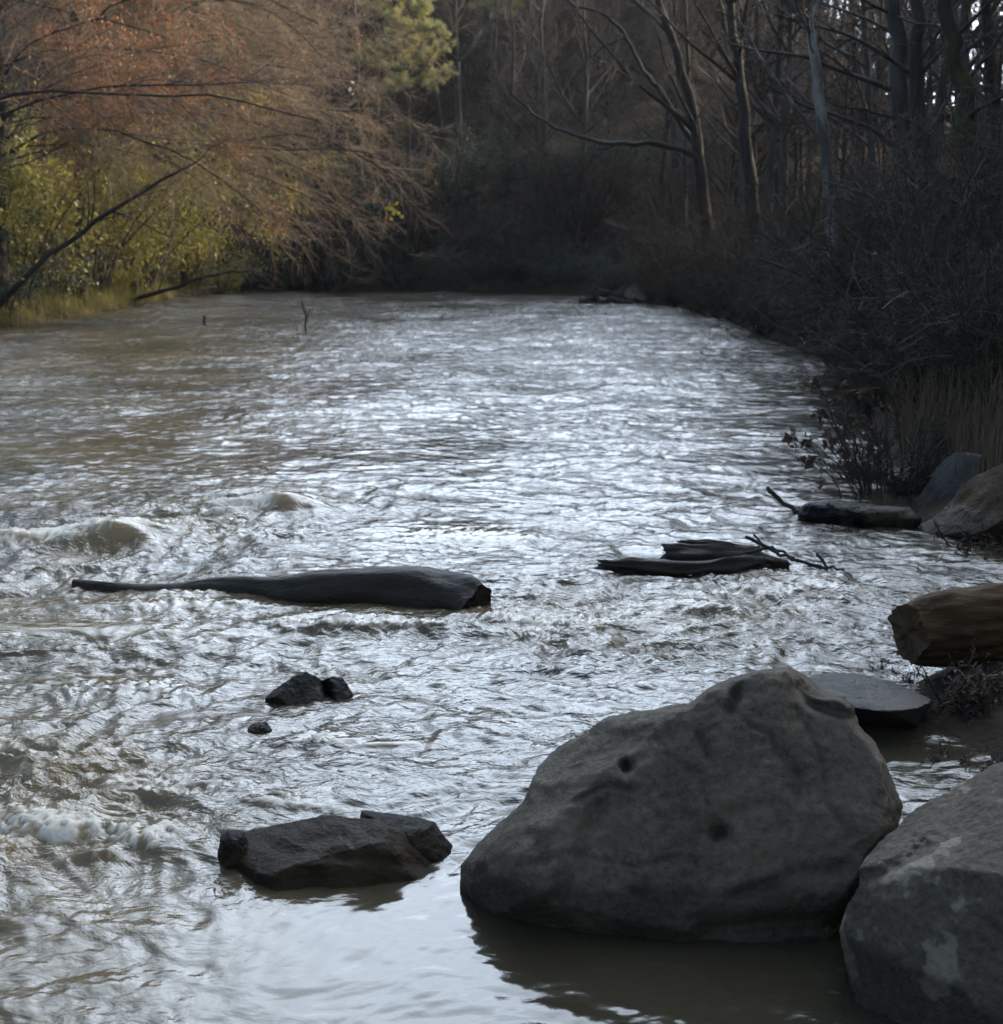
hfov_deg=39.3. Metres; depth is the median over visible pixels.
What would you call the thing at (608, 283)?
evergreen shrub
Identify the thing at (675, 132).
bare tree
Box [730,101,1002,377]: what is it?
bare shrub
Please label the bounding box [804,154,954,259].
bare shrub
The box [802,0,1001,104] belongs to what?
sky
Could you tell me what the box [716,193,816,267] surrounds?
bare shrub
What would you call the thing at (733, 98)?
bare shrub
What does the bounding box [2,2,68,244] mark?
bare tree
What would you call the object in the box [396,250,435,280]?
evergreen shrub
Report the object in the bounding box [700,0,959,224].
bare tree
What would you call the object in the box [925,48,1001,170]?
bare shrub
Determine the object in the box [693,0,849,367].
pale tree
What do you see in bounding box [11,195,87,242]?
bare shrub
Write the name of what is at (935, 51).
bare tree
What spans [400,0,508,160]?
bare tree
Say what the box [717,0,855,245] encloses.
bare tree
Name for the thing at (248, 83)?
bare tree
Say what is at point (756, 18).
bare tree
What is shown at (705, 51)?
bare shrub
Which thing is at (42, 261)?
leaning tree
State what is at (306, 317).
stick
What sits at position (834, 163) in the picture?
bare tree
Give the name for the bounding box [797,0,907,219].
bare tree
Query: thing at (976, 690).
dead brush
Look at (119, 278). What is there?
leafy shrub
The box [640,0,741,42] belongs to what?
bare shrub
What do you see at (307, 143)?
bare shrub
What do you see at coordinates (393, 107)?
bare tree
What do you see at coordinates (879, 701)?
flat rock
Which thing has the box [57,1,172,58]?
bare shrub
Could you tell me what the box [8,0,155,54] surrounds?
bare shrub
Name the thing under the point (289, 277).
evergreen shrub
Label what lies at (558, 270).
evergreen shrub
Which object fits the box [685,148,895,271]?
bare shrub
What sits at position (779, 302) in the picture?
bare shrub
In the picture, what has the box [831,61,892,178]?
bare tree
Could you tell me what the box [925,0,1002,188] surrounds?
bare tree
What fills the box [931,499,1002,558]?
weed clump
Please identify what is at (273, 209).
evergreen shrub
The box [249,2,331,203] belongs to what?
bare tree
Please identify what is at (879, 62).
bare tree
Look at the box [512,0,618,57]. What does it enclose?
bare shrub
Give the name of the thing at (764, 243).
bare shrub
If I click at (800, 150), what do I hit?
bare tree
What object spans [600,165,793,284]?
bare shrub
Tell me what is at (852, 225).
bare shrub
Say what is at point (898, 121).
bare shrub
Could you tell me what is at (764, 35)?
bare tree
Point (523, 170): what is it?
evergreen shrub
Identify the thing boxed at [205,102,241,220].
bare tree
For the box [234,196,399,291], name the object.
bare shrub
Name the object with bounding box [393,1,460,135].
bare tree
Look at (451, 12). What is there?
bare shrub
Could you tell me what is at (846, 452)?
dried plant
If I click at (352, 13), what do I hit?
bare shrub
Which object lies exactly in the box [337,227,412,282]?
bare shrub
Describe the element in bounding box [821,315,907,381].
bare shrub
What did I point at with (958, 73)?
mossy tree
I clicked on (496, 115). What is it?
bare shrub
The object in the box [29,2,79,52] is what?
bare shrub
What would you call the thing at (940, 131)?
bare tree
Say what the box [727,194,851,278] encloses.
bare shrub
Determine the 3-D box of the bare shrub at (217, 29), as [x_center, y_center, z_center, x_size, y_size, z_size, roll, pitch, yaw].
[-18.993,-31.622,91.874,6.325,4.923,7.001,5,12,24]
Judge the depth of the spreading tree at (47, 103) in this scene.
50.23 m
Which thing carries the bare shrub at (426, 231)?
on the ground at (982, 732)
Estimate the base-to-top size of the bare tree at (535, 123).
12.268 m
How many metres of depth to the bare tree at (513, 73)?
75.20 m
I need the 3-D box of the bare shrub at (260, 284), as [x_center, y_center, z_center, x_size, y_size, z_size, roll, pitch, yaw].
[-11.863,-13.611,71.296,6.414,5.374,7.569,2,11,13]
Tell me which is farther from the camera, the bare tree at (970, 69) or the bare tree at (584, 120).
the bare tree at (584, 120)
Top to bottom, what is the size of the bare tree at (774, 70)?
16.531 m
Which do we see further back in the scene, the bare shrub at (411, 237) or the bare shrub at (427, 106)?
the bare shrub at (427, 106)
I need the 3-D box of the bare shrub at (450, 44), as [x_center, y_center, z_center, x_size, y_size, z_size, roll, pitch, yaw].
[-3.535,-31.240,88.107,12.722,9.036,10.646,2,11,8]
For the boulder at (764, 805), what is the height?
1.082 m
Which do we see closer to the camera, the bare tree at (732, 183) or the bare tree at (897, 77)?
the bare tree at (897, 77)
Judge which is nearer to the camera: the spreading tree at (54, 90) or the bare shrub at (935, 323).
the bare shrub at (935, 323)
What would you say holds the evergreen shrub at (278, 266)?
on the ground at (982, 732)
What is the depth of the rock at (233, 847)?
4.64 m
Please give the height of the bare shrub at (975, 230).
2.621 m
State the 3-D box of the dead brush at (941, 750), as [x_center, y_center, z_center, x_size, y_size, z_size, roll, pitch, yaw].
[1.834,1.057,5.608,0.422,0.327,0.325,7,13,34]
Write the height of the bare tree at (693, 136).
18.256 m
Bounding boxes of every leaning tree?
[0,133,237,307]
[131,236,254,301]
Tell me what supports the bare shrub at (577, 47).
on the ground at (982, 732)
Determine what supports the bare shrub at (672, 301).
on the ground at (982, 732)
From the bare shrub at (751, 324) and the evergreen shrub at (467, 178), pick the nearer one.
the bare shrub at (751, 324)
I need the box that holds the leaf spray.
[370,181,403,220]
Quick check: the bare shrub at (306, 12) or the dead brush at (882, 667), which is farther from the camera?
the bare shrub at (306, 12)
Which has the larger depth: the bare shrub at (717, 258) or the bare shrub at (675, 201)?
the bare shrub at (675, 201)
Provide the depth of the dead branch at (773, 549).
8.86 m
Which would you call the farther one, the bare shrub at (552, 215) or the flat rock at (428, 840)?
the bare shrub at (552, 215)
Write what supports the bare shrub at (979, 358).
on the ground at (982, 732)
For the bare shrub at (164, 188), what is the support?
on the ground at (982, 732)
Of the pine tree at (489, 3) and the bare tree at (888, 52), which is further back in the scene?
the pine tree at (489, 3)
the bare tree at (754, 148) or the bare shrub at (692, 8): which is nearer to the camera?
the bare tree at (754, 148)
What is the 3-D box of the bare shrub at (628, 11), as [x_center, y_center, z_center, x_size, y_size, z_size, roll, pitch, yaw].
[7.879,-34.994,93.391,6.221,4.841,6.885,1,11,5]
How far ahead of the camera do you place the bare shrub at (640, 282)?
55.56 m
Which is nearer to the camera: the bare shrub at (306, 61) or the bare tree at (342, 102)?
the bare tree at (342, 102)
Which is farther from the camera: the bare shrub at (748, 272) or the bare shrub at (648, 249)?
the bare shrub at (648, 249)
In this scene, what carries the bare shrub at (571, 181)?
on the ground at (982, 732)
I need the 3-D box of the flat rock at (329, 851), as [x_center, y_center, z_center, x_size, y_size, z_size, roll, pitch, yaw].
[-0.515,1.211,4.732,0.758,0.353,0.468,0,11,0]
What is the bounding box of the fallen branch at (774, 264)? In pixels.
[752,247,863,310]
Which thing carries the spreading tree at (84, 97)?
on the ground at (982, 732)
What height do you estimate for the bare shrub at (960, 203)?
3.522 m
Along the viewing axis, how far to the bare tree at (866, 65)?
34.73 m
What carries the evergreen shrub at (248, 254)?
on the ground at (982, 732)
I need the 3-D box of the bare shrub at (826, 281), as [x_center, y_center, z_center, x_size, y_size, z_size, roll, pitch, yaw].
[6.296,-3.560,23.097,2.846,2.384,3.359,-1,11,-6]
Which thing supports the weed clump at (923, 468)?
on the ground at (982, 732)
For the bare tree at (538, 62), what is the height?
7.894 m
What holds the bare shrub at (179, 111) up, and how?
on the ground at (982, 732)
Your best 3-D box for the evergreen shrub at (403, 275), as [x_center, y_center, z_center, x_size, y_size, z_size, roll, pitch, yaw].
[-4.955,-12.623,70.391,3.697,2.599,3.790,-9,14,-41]
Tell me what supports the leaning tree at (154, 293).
on the ground at (982, 732)
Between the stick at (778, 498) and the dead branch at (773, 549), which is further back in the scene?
the stick at (778, 498)
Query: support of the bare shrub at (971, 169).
on the ground at (982, 732)
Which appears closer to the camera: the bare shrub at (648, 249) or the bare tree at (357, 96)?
the bare shrub at (648, 249)
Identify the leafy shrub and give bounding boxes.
[0,72,179,312]
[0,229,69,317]
[4,78,282,293]
[7,57,347,291]
[90,248,158,294]
[117,193,295,290]
[189,244,272,294]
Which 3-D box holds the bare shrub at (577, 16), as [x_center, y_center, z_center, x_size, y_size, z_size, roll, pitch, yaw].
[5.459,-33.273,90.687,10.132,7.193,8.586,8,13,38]
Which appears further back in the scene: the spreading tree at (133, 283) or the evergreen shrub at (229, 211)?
the evergreen shrub at (229, 211)
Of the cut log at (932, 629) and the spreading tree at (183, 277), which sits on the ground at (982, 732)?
the spreading tree at (183, 277)
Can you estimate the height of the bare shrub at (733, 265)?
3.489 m
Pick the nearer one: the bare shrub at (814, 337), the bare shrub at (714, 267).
the bare shrub at (814, 337)
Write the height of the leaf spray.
1.250 m
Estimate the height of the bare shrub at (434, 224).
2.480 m
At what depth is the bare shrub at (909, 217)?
19.88 m
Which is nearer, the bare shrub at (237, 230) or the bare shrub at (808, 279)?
the bare shrub at (808, 279)
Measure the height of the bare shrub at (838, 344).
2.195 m
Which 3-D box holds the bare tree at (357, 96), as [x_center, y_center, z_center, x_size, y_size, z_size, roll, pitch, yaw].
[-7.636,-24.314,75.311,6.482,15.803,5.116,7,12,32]
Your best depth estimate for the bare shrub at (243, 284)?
70.26 m
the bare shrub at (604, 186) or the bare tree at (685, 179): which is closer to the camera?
the bare tree at (685, 179)
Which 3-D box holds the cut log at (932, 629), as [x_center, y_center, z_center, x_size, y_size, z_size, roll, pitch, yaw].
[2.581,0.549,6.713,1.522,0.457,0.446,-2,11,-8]
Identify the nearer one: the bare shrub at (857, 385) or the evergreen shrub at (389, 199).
the bare shrub at (857, 385)
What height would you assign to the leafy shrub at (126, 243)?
9.357 m
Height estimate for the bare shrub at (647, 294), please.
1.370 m
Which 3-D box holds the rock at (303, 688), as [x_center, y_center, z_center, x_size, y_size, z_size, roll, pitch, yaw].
[-0.880,0.844,6.450,0.398,0.225,0.311,0,11,0]
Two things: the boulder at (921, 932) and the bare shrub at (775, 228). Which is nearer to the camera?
the boulder at (921, 932)
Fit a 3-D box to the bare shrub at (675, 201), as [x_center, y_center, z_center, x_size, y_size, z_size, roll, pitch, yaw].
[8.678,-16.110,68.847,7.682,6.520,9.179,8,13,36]
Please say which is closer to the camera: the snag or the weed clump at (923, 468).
the weed clump at (923, 468)
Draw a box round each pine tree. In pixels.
[344,0,459,253]
[469,0,528,114]
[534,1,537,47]
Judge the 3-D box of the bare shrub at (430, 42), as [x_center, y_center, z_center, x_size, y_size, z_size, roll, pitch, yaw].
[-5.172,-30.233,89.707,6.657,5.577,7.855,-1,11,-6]
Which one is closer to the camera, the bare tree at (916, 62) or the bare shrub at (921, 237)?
the bare shrub at (921, 237)
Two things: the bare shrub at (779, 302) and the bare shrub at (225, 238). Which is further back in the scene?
the bare shrub at (225, 238)
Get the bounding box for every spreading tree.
[0,0,317,230]
[0,0,346,310]
[2,0,453,300]
[10,0,427,295]
[13,0,335,240]
[101,0,476,289]
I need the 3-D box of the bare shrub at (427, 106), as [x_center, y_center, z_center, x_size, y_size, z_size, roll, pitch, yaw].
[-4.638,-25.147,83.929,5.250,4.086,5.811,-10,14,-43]
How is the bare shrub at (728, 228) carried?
on the ground at (982, 732)
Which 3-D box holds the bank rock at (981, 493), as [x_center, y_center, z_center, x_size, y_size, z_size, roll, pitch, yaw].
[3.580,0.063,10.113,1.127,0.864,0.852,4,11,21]
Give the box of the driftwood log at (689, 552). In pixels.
[659,543,790,569]
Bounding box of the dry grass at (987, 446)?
[744,278,1002,486]
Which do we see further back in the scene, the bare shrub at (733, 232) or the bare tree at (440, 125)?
the bare tree at (440, 125)
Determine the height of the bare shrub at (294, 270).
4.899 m
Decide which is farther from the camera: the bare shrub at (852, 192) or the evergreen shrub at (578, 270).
the evergreen shrub at (578, 270)
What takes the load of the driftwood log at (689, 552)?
on the river water
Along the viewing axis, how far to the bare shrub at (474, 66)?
86.36 m
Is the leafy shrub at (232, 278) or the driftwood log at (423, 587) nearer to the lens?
the driftwood log at (423, 587)
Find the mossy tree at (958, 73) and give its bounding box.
[897,0,1002,251]
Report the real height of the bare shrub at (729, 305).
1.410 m
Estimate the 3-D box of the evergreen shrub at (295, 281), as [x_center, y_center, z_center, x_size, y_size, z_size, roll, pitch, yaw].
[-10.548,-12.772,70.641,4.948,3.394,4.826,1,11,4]
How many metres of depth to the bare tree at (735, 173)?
71.88 m
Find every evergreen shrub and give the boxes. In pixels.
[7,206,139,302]
[152,149,317,255]
[172,243,238,275]
[212,156,336,252]
[223,248,261,275]
[229,240,291,274]
[238,225,339,289]
[242,234,316,285]
[262,127,385,208]
[277,250,319,286]
[311,136,466,248]
[324,247,363,271]
[333,240,381,279]
[353,234,441,284]
[383,122,471,196]
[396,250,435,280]
[397,135,501,204]
[416,93,572,197]
[481,106,614,205]
[524,242,587,285]
[553,88,689,200]
[553,236,614,282]
[583,244,640,289]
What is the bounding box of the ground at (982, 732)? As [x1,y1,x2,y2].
[0,0,1002,762]
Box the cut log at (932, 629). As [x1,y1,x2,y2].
[887,583,1002,666]
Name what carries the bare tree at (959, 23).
on the ground at (982, 732)
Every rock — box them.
[217,830,248,869]
[237,814,430,890]
[247,721,271,733]
[265,672,352,704]
[360,810,452,861]
[809,673,931,725]
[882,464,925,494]
[916,451,986,504]
[917,463,1002,544]
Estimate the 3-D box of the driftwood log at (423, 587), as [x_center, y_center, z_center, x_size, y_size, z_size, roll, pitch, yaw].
[-1.304,0.450,8.261,2.572,0.343,0.336,3,11,15]
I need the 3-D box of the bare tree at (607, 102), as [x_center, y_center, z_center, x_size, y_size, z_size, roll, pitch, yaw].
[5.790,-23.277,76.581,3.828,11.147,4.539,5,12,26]
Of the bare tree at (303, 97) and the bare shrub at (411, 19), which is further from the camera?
the bare shrub at (411, 19)
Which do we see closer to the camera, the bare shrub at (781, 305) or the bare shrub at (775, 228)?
the bare shrub at (781, 305)
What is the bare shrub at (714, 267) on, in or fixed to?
on the ground at (982, 732)
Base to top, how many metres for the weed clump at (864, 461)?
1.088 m
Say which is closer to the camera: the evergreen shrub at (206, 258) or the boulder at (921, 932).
the boulder at (921, 932)
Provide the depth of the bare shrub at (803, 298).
23.92 m
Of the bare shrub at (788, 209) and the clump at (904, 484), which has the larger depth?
the bare shrub at (788, 209)
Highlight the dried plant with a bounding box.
[781,369,899,496]
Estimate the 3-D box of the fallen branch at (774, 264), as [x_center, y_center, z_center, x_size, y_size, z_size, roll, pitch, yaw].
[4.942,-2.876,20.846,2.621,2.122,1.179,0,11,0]
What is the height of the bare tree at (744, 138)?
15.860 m
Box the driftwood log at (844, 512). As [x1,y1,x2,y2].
[798,499,921,527]
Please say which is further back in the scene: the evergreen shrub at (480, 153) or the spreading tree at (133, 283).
the evergreen shrub at (480, 153)
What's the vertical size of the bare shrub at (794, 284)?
3.191 m
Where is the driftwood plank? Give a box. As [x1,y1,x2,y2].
[677,539,759,548]
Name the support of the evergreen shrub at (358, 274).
on the ground at (982, 732)
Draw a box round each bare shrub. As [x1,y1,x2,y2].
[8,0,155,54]
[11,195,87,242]
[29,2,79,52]
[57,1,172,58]
[82,124,214,228]
[120,23,234,163]
[168,3,260,60]
[189,197,277,270]
[191,5,257,68]
[195,62,284,137]
[195,202,262,258]
[202,250,260,290]
[203,71,415,200]
[217,189,325,290]
[224,199,345,288]
[226,177,362,261]
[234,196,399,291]
[266,34,329,87]
[279,0,342,32]
[284,0,414,95]
[294,162,381,241]
[297,0,474,76]
[316,0,392,34]
[330,178,470,287]
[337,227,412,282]
[345,183,496,284]
[351,0,552,82]
[374,0,474,75]
[386,176,485,252]
[388,62,470,123]
[389,0,490,65]
[393,0,486,30]
[402,197,456,236]
[415,5,530,99]
[475,70,573,145]
[477,125,658,252]
[483,93,672,226]
[502,0,548,18]
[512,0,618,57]
[522,145,631,217]
[523,0,618,47]
[528,0,656,89]
[557,155,719,254]
[569,51,653,109]
[592,0,651,21]
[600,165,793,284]
[600,200,726,302]
[602,121,739,242]
[617,60,807,206]
[621,135,738,234]
[623,178,817,317]
[625,271,655,301]
[625,273,656,297]
[629,225,720,305]
[633,279,671,300]
[634,7,730,79]
[639,272,690,307]
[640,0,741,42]
[644,0,749,54]
[673,280,698,308]
[674,174,816,265]
[677,214,783,300]
[681,193,806,262]
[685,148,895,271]
[692,194,793,272]
[692,198,824,328]
[697,37,833,154]
[712,195,884,346]
[714,199,942,334]
[714,293,759,329]
[715,203,900,353]
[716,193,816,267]
[716,281,756,324]
[720,92,1002,379]
[722,191,852,320]
[726,107,1002,359]
[726,240,801,288]
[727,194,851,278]
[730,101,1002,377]
[736,1,887,92]
[739,222,1002,420]
[742,190,815,229]
[753,205,933,333]
[764,194,909,338]
[769,84,1002,417]
[778,149,956,252]
[780,299,839,365]
[781,222,886,330]
[782,324,903,414]
[793,122,1002,366]
[796,274,955,398]
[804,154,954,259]
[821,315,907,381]
[822,74,1002,285]
[832,225,1002,399]
[843,166,954,220]
[845,70,1002,242]
[845,130,984,200]
[873,38,1002,264]
[874,81,1002,325]
[893,182,1002,307]
[904,220,1002,399]
[912,282,1002,426]
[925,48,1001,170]
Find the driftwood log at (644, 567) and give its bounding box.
[593,555,770,575]
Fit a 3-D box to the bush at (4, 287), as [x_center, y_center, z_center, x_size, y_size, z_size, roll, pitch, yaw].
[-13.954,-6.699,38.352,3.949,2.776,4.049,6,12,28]
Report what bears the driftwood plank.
on the river water
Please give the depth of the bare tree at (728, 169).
59.04 m
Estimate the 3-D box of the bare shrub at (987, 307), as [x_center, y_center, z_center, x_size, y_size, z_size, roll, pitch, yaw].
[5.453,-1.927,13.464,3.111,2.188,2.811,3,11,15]
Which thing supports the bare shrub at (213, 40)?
on the ground at (982, 732)
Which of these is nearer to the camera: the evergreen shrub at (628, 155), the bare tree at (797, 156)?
the bare tree at (797, 156)
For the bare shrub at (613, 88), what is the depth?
84.21 m
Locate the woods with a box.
[0,0,1002,207]
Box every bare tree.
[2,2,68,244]
[149,88,202,223]
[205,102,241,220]
[219,30,265,136]
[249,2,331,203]
[301,2,374,181]
[302,0,423,199]
[309,0,364,148]
[360,0,424,142]
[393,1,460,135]
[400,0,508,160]
[477,0,562,196]
[487,0,582,230]
[496,0,732,279]
[516,11,559,115]
[535,0,632,230]
[561,0,640,155]
[614,14,738,242]
[626,0,718,204]
[636,0,712,168]
[642,0,782,290]
[658,0,808,238]
[690,31,794,234]
[694,0,888,247]
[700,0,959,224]
[704,0,822,217]
[706,0,840,223]
[706,94,777,258]
[709,0,821,177]
[709,24,771,203]
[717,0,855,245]
[727,1,776,171]
[746,0,984,239]
[750,2,838,221]
[752,0,905,210]
[762,2,851,212]
[763,0,1002,240]
[793,0,891,214]
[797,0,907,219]
[809,53,888,194]
[816,0,941,177]
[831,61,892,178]
[847,0,957,151]
[867,0,1002,172]
[873,0,982,128]
[874,0,1002,183]
[882,35,949,166]
[923,0,1002,164]
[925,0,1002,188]
[933,2,1002,129]
[933,2,1002,167]
[954,1,1002,170]
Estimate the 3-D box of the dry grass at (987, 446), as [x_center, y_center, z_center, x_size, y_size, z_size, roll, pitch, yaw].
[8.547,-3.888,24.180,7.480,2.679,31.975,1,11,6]
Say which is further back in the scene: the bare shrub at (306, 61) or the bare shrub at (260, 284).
the bare shrub at (306, 61)
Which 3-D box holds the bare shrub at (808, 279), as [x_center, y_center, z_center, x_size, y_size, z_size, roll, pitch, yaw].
[6.402,-3.796,23.433,3.380,2.831,3.988,-6,12,-29]
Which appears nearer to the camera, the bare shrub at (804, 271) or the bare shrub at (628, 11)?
the bare shrub at (804, 271)
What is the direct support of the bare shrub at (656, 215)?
on the ground at (982, 732)
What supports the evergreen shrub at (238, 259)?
on the ground at (982, 732)
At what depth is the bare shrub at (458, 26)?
90.17 m
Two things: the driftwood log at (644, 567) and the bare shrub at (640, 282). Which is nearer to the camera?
the driftwood log at (644, 567)
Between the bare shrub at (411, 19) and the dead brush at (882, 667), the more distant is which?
the bare shrub at (411, 19)
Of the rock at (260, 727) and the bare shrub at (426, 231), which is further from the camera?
the bare shrub at (426, 231)
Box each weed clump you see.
[822,407,906,480]
[856,376,983,497]
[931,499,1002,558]
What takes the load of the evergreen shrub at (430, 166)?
on the ground at (982, 732)
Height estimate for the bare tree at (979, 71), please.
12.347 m
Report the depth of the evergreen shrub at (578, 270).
67.79 m
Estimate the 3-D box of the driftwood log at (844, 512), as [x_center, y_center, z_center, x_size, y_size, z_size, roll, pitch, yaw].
[2.686,0.069,10.568,0.902,0.332,0.569,0,11,0]
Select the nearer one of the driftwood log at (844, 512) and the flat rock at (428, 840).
the flat rock at (428, 840)
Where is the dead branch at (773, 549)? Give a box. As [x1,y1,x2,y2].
[742,533,843,570]
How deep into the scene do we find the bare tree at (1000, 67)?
28.89 m
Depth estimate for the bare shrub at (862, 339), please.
16.95 m
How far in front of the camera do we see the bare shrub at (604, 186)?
71.76 m
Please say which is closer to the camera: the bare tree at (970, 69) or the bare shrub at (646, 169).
the bare tree at (970, 69)
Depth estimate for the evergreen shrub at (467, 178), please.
75.75 m
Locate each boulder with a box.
[460,666,902,942]
[839,762,1002,1023]
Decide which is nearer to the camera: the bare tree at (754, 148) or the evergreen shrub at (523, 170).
the bare tree at (754, 148)
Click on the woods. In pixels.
(531, 75)
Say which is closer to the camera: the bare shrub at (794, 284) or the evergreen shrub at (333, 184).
the bare shrub at (794, 284)
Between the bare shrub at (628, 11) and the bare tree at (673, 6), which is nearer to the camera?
the bare tree at (673, 6)
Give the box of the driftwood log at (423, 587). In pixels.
[71,566,491,609]
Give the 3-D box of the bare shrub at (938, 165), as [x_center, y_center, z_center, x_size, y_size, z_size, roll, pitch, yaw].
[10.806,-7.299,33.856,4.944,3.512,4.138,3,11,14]
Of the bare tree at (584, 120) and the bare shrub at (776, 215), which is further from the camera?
the bare tree at (584, 120)
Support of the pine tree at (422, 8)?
on the ground at (982, 732)
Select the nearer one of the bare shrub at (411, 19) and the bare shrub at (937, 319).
the bare shrub at (937, 319)
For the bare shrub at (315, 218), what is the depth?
71.66 m
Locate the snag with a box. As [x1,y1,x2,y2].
[578,286,641,303]
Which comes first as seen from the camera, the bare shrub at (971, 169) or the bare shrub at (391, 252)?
the bare shrub at (971, 169)
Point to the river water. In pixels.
(528, 458)
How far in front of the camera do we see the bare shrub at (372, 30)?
86.94 m
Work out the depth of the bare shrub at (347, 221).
73.76 m
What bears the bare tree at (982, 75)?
on the ground at (982, 732)
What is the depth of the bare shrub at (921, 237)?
16.56 m
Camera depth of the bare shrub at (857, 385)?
17.44 m
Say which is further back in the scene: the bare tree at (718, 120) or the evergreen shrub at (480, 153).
the evergreen shrub at (480, 153)
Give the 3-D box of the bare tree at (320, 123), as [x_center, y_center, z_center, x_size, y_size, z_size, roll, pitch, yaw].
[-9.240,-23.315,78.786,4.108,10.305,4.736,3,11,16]
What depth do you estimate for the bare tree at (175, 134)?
74.85 m
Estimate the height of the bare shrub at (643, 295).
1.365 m
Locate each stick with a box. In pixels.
[301,301,311,329]
[766,486,798,513]
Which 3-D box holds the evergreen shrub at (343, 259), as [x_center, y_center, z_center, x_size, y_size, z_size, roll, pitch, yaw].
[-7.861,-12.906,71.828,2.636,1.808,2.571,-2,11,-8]
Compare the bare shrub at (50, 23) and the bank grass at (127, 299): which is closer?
the bank grass at (127, 299)
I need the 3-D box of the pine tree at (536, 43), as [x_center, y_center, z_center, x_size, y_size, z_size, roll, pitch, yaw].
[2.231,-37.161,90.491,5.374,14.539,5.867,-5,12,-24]
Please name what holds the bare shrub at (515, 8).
on the ground at (982, 732)
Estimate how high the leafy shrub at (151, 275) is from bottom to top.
9.011 m
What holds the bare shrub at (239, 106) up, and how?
on the ground at (982, 732)
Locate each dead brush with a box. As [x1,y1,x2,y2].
[852,658,921,681]
[904,738,1002,770]
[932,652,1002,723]
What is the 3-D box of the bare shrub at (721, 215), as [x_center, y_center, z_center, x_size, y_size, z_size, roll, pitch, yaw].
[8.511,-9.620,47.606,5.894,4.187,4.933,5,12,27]
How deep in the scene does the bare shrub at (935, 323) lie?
13.10 m
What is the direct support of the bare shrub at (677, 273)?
on the ground at (982, 732)
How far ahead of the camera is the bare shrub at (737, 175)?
72.68 m
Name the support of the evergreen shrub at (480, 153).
on the ground at (982, 732)
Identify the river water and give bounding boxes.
[0,290,1002,1023]
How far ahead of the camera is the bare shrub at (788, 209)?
49.88 m
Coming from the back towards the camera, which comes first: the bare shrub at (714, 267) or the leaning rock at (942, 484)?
the bare shrub at (714, 267)
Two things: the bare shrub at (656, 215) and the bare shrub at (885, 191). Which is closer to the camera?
the bare shrub at (885, 191)
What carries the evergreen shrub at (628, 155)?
on the ground at (982, 732)
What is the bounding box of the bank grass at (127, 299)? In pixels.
[0,256,237,325]
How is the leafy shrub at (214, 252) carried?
on the ground at (982, 732)
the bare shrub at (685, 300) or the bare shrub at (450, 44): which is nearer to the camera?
the bare shrub at (685, 300)
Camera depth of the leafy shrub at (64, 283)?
44.06 m
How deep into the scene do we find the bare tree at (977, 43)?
28.06 m
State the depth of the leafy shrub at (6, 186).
40.41 m
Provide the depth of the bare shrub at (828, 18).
84.71 m
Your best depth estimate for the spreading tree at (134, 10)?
44.69 m
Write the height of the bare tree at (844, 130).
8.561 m
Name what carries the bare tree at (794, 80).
on the ground at (982, 732)
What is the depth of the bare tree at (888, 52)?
37.38 m
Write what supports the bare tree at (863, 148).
on the ground at (982, 732)

